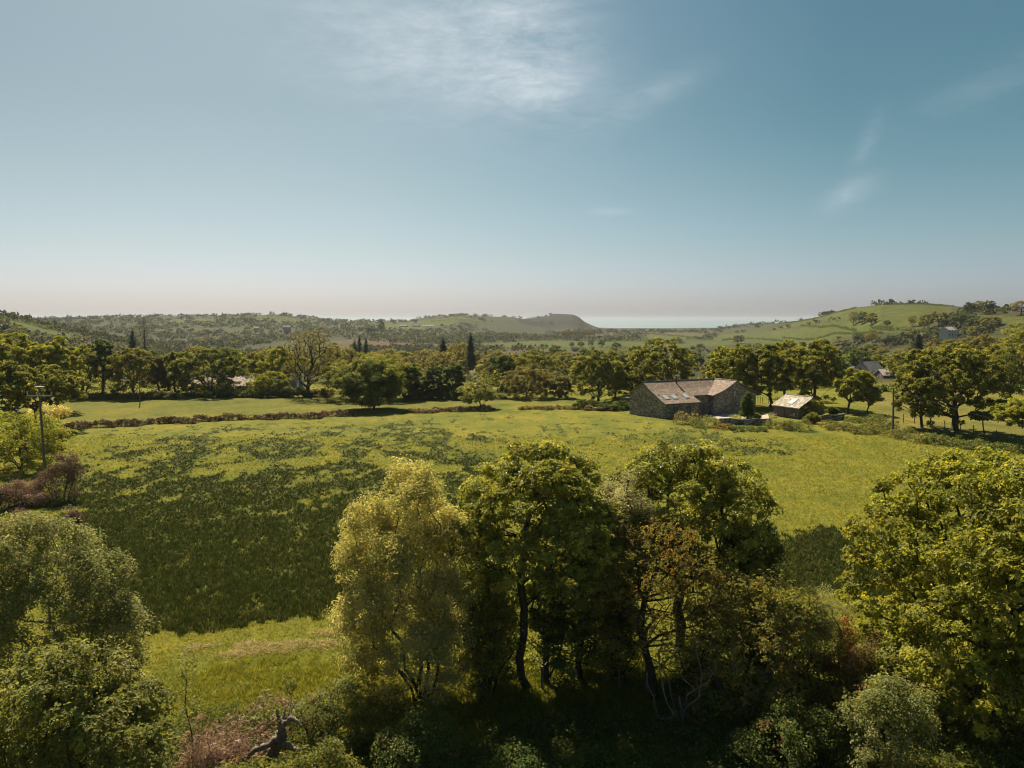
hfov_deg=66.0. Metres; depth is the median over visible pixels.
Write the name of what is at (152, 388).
hedge
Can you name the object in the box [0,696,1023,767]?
undergrowth
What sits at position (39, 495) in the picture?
bracken mound
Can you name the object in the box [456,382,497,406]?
thorn tree
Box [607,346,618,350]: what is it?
scrub bush
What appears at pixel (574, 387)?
hedge
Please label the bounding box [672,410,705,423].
garden shrub
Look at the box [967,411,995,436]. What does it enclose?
ash tree
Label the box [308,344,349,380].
belt tree
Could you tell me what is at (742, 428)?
garden shrub
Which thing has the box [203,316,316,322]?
hedge
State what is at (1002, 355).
oak tree
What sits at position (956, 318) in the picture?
hill tree
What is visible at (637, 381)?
oak tree
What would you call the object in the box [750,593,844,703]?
hawthorn bush
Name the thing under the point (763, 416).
courtyard
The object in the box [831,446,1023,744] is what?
sycamore tree
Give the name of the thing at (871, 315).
hill tree
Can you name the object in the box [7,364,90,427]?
oak tree
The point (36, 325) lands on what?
hedge
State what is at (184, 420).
bracken bank
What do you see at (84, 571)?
sallow tree
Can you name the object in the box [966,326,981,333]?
scrub bush
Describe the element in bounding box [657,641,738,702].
hawthorn bush
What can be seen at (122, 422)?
bracken bank
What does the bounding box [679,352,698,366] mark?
belt tree
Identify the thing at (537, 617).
elder bush
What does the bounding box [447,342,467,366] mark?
belt tree
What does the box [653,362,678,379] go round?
belt tree
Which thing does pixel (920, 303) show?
hedge
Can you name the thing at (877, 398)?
thorn tree
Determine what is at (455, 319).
hedge
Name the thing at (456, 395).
hedge
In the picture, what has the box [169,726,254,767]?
bracken pile
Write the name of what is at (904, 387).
ash tree
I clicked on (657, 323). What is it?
sea
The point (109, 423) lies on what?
bracken bank
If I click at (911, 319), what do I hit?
hill tree
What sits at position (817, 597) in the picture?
young willow
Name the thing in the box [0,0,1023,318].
sky
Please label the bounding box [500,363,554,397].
hawthorn tree
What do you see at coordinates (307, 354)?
belt tree
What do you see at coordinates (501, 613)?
elder bush
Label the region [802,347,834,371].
belt tree
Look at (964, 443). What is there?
hedge bank
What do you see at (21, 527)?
bracken mound
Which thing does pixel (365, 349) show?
spruce tree
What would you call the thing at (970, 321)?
hill tree
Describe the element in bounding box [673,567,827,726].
twiggy thorn
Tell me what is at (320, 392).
hedge
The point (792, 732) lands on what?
bramble bush
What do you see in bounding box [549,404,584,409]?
bracken bank
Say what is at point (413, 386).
oak tree
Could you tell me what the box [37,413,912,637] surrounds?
rushes
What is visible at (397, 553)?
willow tree
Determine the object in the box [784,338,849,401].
oak tree
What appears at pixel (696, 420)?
garden shrub
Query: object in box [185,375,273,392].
long shed
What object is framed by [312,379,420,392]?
hedge
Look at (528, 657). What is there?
fern patch
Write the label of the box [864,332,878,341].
hill tree
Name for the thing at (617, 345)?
thorn tree
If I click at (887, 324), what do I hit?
hill tree
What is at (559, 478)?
oak tree
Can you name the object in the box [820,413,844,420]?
garden wall
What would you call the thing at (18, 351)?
oak tree
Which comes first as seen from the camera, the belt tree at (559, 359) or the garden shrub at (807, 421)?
the garden shrub at (807, 421)
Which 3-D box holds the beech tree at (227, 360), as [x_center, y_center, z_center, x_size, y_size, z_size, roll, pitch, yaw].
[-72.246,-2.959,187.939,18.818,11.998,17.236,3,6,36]
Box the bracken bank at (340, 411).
[320,408,359,416]
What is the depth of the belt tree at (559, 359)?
244.05 m
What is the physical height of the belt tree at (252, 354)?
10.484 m
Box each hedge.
[1,316,63,332]
[77,374,181,393]
[77,390,188,399]
[157,376,259,392]
[181,390,263,397]
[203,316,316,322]
[254,386,310,397]
[301,388,334,396]
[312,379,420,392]
[402,388,506,399]
[403,367,519,393]
[431,318,484,321]
[476,345,666,348]
[476,366,664,395]
[511,338,645,341]
[570,399,629,410]
[602,337,685,342]
[603,333,712,339]
[720,337,786,341]
[751,371,881,389]
[777,307,855,323]
[782,327,893,339]
[801,324,856,331]
[871,324,923,330]
[878,302,953,305]
[878,382,1023,391]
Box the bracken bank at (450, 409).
[432,405,466,411]
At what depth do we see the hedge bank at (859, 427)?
124.04 m
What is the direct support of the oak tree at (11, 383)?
on the ground at (508, 418)
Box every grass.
[160,641,700,734]
[176,628,344,659]
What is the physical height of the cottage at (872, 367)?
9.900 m
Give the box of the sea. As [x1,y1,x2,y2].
[326,319,803,327]
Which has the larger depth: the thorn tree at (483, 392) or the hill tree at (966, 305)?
the hill tree at (966, 305)
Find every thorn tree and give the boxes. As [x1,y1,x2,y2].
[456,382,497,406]
[598,339,604,345]
[611,342,620,347]
[852,388,885,412]
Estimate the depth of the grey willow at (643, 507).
38.80 m
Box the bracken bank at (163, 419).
[139,416,175,424]
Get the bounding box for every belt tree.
[72,342,96,365]
[91,363,115,386]
[141,350,158,363]
[179,356,207,372]
[184,345,209,370]
[224,348,247,373]
[238,349,282,374]
[243,352,281,376]
[296,350,310,371]
[297,357,316,377]
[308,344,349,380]
[334,347,358,363]
[367,351,389,362]
[376,348,396,360]
[383,348,405,363]
[389,351,411,363]
[394,358,422,381]
[400,355,421,374]
[411,349,439,373]
[423,351,457,381]
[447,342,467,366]
[457,357,476,374]
[473,361,496,383]
[475,350,490,363]
[482,349,519,380]
[495,353,519,372]
[545,346,570,365]
[552,351,568,365]
[554,354,579,378]
[560,357,578,372]
[563,355,599,378]
[576,347,594,369]
[614,350,628,363]
[623,345,644,362]
[643,355,670,375]
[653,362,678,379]
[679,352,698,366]
[690,350,705,366]
[697,363,730,378]
[704,351,728,364]
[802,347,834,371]
[823,353,852,373]
[844,347,875,365]
[863,347,886,359]
[865,354,887,368]
[881,351,908,375]
[889,349,917,370]
[930,342,969,381]
[1011,356,1023,374]
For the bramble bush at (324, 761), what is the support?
on the ground at (508, 418)
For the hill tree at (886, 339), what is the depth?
612.13 m
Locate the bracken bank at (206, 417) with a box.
[192,414,223,421]
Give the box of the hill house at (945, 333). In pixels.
[939,324,956,339]
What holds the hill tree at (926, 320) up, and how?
on the ground at (508, 418)
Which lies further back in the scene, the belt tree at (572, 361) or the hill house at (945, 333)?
the hill house at (945, 333)
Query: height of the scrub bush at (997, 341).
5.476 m
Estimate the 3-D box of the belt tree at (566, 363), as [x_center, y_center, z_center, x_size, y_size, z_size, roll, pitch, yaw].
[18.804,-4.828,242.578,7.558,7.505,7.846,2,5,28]
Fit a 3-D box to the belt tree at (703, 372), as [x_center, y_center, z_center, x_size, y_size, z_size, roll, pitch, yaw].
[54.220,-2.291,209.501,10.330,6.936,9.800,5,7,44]
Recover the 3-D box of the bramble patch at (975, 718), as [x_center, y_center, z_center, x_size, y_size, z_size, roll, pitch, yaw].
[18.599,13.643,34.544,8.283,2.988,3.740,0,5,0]
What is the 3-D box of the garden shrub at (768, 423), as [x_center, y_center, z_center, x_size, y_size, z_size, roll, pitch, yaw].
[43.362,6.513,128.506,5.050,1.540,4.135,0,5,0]
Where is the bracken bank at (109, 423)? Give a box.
[82,418,119,427]
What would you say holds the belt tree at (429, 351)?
on the ground at (508, 418)
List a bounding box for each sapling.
[172,648,204,757]
[279,673,300,743]
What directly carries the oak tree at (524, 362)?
on the ground at (508, 418)
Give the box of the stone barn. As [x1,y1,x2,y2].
[628,376,757,418]
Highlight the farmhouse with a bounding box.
[269,370,304,394]
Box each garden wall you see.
[719,418,771,424]
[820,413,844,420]
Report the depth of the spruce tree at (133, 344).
289.24 m
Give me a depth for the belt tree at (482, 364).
223.99 m
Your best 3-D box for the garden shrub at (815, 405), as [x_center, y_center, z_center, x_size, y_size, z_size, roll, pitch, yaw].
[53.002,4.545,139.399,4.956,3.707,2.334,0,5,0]
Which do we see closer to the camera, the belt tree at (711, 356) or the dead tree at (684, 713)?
the dead tree at (684, 713)
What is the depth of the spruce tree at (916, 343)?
299.06 m
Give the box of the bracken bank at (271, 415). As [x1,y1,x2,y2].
[250,413,281,419]
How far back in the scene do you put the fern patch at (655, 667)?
40.66 m
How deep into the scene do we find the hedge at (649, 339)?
1308.33 m
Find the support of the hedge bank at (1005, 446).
on the ground at (508, 418)
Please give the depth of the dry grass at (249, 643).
43.19 m
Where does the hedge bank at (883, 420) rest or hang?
on the ground at (508, 418)
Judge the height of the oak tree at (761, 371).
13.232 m
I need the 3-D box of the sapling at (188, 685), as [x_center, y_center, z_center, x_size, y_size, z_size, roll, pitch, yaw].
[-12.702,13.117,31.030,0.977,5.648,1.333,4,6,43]
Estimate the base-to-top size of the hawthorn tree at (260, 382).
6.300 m
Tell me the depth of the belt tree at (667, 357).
242.93 m
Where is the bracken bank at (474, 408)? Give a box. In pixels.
[459,404,495,410]
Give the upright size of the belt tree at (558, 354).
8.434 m
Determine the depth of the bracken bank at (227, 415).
140.92 m
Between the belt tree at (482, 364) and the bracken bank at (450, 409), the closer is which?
the bracken bank at (450, 409)
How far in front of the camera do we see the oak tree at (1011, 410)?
109.79 m
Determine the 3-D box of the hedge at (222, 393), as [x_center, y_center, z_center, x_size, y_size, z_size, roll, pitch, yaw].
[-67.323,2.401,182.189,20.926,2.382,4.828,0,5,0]
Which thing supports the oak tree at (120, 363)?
on the ground at (508, 418)
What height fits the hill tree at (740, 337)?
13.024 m
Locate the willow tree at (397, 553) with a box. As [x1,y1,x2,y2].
[324,454,485,712]
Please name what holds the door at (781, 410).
in the outbuilding
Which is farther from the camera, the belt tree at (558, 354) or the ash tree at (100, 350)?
the belt tree at (558, 354)
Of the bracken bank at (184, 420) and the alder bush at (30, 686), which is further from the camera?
the bracken bank at (184, 420)
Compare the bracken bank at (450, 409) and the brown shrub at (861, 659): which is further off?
the bracken bank at (450, 409)
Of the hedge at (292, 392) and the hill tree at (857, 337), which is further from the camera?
the hill tree at (857, 337)
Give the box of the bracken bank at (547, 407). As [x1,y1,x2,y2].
[518,405,553,409]
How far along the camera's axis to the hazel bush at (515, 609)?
39.04 m
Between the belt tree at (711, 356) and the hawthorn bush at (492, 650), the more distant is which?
the belt tree at (711, 356)
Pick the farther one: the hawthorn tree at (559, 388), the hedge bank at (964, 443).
the hawthorn tree at (559, 388)
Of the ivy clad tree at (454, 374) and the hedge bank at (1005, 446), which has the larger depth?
the ivy clad tree at (454, 374)
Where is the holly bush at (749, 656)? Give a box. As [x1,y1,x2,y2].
[694,570,784,688]
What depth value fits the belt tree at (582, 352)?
274.71 m
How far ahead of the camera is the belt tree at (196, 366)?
228.65 m
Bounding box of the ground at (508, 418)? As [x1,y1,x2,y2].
[0,304,1023,767]
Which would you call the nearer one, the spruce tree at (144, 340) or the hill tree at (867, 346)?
the spruce tree at (144, 340)
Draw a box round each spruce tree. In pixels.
[126,328,136,372]
[139,317,148,361]
[352,340,358,360]
[356,335,362,358]
[363,338,369,354]
[437,337,447,368]
[464,333,477,372]
[911,331,924,350]
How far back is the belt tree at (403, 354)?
278.02 m
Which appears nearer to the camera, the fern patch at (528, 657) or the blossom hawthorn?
the fern patch at (528, 657)
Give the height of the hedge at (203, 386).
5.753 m
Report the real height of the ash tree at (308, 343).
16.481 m
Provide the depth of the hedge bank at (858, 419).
133.63 m
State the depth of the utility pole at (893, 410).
122.57 m
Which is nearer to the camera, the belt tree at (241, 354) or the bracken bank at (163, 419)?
the bracken bank at (163, 419)
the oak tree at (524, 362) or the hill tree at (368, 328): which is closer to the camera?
the oak tree at (524, 362)
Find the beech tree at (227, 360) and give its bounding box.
[167,346,249,391]
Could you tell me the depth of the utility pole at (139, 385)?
164.16 m
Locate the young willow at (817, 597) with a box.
[788,581,852,704]
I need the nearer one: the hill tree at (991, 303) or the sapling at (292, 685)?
the sapling at (292, 685)
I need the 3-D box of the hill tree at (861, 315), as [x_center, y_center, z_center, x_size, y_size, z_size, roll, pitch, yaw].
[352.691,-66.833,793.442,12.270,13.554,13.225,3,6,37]
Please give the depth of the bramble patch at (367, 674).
37.32 m
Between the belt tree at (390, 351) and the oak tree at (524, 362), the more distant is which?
the belt tree at (390, 351)
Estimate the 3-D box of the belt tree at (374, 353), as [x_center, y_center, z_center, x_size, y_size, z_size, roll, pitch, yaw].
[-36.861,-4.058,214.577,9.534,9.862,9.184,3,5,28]
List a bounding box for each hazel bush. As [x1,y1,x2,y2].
[453,526,519,685]
[589,572,646,676]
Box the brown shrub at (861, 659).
[839,628,917,703]
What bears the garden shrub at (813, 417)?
on the ground at (508, 418)
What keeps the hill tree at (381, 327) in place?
on the ground at (508, 418)
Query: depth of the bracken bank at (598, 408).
155.68 m
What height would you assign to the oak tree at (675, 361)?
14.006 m
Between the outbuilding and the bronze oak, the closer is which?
the bronze oak
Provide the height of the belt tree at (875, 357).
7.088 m
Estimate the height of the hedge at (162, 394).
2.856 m
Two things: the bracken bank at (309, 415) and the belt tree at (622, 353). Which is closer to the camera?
the bracken bank at (309, 415)
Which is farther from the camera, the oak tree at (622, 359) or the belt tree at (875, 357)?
the belt tree at (875, 357)
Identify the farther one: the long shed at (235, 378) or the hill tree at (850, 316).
the hill tree at (850, 316)
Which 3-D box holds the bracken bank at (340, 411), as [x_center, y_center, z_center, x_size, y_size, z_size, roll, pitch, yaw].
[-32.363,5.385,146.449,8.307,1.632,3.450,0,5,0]
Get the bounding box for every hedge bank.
[818,420,857,430]
[841,423,886,434]
[842,416,879,423]
[863,414,900,427]
[880,426,919,439]
[901,433,944,442]
[918,432,965,445]
[940,438,995,448]
[967,441,1023,453]
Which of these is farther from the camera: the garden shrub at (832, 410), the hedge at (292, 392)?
the hedge at (292, 392)
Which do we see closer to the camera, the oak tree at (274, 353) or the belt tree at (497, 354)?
the oak tree at (274, 353)
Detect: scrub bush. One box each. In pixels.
[571,347,579,351]
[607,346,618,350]
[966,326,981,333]
[995,337,1005,343]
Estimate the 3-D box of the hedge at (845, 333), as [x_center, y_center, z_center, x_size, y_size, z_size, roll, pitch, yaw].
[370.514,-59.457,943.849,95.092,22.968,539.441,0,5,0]
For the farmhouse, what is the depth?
189.14 m
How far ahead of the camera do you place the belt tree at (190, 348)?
265.55 m
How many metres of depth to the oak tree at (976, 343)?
222.89 m
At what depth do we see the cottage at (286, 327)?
1243.99 m
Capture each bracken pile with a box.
[168,709,293,766]
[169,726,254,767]
[243,686,345,731]
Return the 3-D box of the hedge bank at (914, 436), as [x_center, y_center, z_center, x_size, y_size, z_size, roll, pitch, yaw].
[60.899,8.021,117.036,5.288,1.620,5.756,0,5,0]
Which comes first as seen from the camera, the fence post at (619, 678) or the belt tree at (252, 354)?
the fence post at (619, 678)
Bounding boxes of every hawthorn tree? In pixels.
[0,409,83,472]
[245,371,290,393]
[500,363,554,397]
[549,375,575,398]
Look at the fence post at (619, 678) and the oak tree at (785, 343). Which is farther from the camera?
the oak tree at (785, 343)
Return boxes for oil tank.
[620,397,629,401]
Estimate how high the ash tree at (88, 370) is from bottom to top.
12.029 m
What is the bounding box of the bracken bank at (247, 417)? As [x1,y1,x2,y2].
[236,415,257,419]
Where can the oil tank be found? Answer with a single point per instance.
(625, 398)
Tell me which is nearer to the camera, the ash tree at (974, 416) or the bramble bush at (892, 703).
the bramble bush at (892, 703)
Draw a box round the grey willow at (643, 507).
[575,470,670,677]
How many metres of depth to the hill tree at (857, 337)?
688.71 m
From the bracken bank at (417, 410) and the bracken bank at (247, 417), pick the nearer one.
the bracken bank at (247, 417)
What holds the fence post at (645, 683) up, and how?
on the ground at (508, 418)
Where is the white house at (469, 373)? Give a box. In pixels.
[465,370,484,381]
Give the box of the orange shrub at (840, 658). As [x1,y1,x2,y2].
[814,606,863,708]
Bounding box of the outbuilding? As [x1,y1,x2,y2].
[772,394,825,418]
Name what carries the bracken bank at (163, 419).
on the ground at (508, 418)
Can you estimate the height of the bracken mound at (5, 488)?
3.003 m
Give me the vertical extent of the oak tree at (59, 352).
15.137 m
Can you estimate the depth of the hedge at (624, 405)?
156.78 m
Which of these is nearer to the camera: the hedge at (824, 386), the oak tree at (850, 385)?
the oak tree at (850, 385)
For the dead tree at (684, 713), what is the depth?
34.56 m
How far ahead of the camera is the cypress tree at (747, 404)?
134.10 m
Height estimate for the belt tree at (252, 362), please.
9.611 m
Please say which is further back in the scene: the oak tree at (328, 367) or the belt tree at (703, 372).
the belt tree at (703, 372)
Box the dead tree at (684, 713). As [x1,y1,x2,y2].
[635,616,722,739]
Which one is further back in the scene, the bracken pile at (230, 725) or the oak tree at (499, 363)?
the oak tree at (499, 363)
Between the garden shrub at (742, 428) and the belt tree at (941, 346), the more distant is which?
the belt tree at (941, 346)
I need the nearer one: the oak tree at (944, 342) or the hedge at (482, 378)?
the hedge at (482, 378)
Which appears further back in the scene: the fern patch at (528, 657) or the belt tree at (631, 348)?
the belt tree at (631, 348)
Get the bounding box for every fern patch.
[450,639,623,682]
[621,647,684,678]
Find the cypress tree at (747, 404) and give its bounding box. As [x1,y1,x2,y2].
[739,391,755,418]
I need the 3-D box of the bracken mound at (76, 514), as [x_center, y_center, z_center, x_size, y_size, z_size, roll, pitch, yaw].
[-35.309,11.300,63.105,3.104,3.568,1.991,0,5,0]
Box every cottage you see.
[283,325,290,330]
[853,357,883,374]
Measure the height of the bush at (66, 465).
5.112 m
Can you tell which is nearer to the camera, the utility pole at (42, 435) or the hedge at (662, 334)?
the utility pole at (42, 435)
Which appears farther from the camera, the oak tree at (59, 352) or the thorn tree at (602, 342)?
the thorn tree at (602, 342)
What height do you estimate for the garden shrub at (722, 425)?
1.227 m
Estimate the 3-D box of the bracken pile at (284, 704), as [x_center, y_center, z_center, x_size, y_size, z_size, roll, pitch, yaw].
[-9.728,14.607,35.623,4.804,1.873,3.723,0,5,0]
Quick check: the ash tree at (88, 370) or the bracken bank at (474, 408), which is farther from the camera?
the ash tree at (88, 370)
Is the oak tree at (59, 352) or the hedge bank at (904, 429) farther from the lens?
the oak tree at (59, 352)
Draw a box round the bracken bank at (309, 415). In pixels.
[275,412,324,418]
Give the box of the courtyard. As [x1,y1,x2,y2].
[705,413,768,418]
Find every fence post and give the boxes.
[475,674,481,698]
[541,666,543,688]
[618,669,620,689]
[644,664,646,691]
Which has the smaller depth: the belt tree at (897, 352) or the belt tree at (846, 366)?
the belt tree at (846, 366)
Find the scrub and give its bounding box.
[0,299,1023,366]
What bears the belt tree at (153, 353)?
on the ground at (508, 418)
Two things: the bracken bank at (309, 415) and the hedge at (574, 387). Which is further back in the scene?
the hedge at (574, 387)
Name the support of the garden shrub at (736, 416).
on the courtyard
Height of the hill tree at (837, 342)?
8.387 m
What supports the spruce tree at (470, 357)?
on the ground at (508, 418)
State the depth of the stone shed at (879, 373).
249.11 m
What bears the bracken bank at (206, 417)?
on the ground at (508, 418)
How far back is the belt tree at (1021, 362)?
242.17 m
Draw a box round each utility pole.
[26,384,52,481]
[139,367,139,404]
[892,388,893,430]
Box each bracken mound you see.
[0,482,33,511]
[0,507,58,550]
[6,479,49,506]
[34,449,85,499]
[57,506,93,543]
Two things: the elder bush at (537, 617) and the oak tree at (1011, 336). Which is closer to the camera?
the elder bush at (537, 617)
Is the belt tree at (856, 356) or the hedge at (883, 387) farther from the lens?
the belt tree at (856, 356)
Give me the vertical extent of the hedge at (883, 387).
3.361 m
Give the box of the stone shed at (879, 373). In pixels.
[873,369,897,378]
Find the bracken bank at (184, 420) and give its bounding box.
[166,415,198,423]
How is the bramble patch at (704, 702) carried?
on the ground at (508, 418)
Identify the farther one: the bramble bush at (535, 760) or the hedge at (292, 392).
the hedge at (292, 392)
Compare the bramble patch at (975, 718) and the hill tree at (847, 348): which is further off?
the hill tree at (847, 348)
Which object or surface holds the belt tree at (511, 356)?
on the ground at (508, 418)
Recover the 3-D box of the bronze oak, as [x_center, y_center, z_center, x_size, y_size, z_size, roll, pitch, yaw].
[6.932,10.813,37.210,7.896,9.257,7.364,0,5,0]
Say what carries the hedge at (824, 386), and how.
on the ground at (508, 418)
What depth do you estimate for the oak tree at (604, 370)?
169.00 m
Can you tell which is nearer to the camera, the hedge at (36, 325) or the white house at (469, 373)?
the white house at (469, 373)
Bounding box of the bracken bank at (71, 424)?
[61,420,91,428]
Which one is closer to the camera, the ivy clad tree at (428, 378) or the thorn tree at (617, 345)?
the ivy clad tree at (428, 378)
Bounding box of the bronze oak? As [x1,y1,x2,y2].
[583,512,744,700]
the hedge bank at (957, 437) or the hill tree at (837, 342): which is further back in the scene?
the hill tree at (837, 342)
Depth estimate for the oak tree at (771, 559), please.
41.14 m
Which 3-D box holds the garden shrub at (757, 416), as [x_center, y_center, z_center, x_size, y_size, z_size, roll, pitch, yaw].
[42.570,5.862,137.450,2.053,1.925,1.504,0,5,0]
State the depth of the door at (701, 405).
145.71 m
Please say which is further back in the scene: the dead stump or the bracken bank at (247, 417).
the bracken bank at (247, 417)
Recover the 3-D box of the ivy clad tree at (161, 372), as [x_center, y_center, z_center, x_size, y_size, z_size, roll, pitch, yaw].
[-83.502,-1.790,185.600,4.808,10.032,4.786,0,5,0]
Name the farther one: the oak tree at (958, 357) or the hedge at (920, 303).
the hedge at (920, 303)
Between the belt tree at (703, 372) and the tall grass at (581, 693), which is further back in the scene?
the belt tree at (703, 372)
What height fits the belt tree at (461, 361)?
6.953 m
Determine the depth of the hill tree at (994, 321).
566.37 m
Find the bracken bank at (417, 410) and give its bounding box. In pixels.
[403,408,439,413]
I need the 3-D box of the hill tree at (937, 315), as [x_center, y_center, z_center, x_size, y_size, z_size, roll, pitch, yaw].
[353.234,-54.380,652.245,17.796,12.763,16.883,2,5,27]
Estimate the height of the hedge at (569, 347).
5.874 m
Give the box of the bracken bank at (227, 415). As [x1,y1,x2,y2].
[217,412,244,420]
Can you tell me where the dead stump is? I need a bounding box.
[238,701,302,767]
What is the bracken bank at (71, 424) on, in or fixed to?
on the ground at (508, 418)
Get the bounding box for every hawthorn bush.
[455,631,517,660]
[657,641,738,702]
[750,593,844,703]
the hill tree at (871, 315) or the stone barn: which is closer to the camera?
the stone barn
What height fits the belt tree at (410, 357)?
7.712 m
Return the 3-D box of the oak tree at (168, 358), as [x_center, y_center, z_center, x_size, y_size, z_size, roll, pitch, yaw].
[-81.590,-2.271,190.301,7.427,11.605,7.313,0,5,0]
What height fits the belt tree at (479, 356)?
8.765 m
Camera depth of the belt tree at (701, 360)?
366.98 m
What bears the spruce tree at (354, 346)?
on the ground at (508, 418)
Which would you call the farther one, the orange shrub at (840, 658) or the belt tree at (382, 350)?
the belt tree at (382, 350)
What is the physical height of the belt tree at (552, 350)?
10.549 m
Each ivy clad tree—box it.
[147,355,168,391]
[420,365,446,399]
[440,363,466,396]
[538,548,625,689]
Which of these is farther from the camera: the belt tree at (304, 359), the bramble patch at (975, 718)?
the belt tree at (304, 359)
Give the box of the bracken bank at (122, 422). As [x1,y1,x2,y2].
[115,418,144,426]
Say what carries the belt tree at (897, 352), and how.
on the ground at (508, 418)
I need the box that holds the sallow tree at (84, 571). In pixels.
[0,508,159,733]
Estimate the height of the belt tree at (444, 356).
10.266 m
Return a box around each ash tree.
[64,347,99,391]
[89,338,114,393]
[281,329,342,396]
[891,370,943,427]
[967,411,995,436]
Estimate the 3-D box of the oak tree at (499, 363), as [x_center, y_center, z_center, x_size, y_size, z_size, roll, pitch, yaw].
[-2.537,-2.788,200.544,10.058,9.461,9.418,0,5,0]
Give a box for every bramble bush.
[278,735,364,767]
[286,673,393,757]
[370,695,479,767]
[467,737,552,767]
[723,688,849,767]
[829,668,943,767]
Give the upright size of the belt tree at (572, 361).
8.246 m
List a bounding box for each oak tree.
[0,332,54,412]
[0,361,48,445]
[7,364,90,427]
[23,335,87,409]
[102,346,156,394]
[159,351,188,392]
[255,345,299,377]
[315,351,422,396]
[329,358,407,409]
[396,362,422,398]
[442,439,626,689]
[484,355,519,390]
[515,349,560,382]
[568,349,632,400]
[600,354,633,396]
[602,438,784,656]
[622,357,648,391]
[628,337,699,380]
[705,344,759,390]
[714,518,793,653]
[740,344,794,406]
[763,339,810,395]
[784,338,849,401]
[832,367,879,412]
[890,341,1016,430]
[924,338,967,380]
[952,334,1014,376]
[973,342,1023,398]
[987,397,1023,428]
[998,322,1023,357]
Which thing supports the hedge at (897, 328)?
on the ground at (508, 418)
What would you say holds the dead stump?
on the ground at (508, 418)
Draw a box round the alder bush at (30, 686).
[0,636,182,767]
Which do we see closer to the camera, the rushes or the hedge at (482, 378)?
the rushes
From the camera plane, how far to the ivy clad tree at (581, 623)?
38.53 m
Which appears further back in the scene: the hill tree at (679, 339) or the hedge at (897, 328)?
the hill tree at (679, 339)
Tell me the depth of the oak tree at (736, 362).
158.25 m
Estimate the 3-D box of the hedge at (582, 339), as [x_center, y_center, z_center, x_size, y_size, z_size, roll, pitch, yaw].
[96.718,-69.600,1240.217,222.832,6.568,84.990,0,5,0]
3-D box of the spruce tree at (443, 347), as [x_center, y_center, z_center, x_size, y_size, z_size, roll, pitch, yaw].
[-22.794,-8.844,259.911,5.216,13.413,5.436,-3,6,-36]
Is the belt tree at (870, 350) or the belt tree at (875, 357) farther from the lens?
the belt tree at (870, 350)
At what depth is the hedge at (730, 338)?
1263.86 m
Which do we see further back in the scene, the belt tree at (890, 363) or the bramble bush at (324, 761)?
the belt tree at (890, 363)
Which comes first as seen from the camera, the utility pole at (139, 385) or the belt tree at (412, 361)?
the utility pole at (139, 385)
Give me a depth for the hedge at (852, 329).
915.25 m
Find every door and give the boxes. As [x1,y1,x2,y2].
[699,403,704,414]
[779,407,784,416]
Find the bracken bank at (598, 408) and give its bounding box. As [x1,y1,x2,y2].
[580,404,628,410]
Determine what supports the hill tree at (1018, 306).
on the ground at (508, 418)
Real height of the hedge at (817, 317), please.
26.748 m
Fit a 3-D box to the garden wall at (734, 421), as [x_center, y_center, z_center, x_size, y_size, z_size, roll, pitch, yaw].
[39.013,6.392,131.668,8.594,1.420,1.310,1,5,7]
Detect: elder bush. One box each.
[456,580,526,698]
[525,542,570,683]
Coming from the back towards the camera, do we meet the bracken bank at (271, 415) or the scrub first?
the scrub
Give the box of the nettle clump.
[215,754,286,767]
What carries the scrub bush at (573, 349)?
on the ground at (508, 418)
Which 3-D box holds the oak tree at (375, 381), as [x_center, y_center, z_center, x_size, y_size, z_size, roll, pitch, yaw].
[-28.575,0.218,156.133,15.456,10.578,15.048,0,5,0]
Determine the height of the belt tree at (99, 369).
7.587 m
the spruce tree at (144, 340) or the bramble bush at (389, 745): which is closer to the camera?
the bramble bush at (389, 745)
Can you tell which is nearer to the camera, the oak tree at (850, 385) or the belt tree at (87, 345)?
the oak tree at (850, 385)
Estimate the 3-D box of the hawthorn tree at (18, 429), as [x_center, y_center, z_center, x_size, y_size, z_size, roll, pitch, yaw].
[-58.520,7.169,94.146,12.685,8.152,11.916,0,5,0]
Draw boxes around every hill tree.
[364,324,377,331]
[378,320,384,334]
[673,336,682,342]
[732,335,744,342]
[832,339,849,347]
[843,345,856,352]
[846,311,857,324]
[851,333,863,342]
[856,311,867,322]
[858,343,881,349]
[864,312,878,324]
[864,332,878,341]
[881,334,902,343]
[882,320,890,325]
[908,315,916,323]
[916,314,933,327]
[929,311,949,325]
[949,312,971,326]
[963,302,976,310]
[965,317,981,325]
[973,301,982,309]
[977,316,1001,325]
[979,300,996,308]
[1009,300,1023,314]
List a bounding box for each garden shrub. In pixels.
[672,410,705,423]
[687,414,724,426]
[710,423,734,429]
[728,414,742,418]
[728,425,767,431]
[751,413,761,418]
[762,419,793,428]
[778,418,813,430]
[800,399,825,416]
[802,412,821,423]
[827,406,839,414]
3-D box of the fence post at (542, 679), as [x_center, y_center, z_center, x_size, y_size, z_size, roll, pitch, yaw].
[1.487,14.599,38.839,0.139,1.403,0.148,0,5,0]
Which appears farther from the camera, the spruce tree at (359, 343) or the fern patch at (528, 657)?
the spruce tree at (359, 343)
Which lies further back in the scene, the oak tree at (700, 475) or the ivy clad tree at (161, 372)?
the ivy clad tree at (161, 372)
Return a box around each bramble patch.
[323,662,395,713]
[668,668,886,739]
[829,668,1023,730]
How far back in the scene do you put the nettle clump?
29.07 m
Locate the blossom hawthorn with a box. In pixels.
[25,402,72,423]

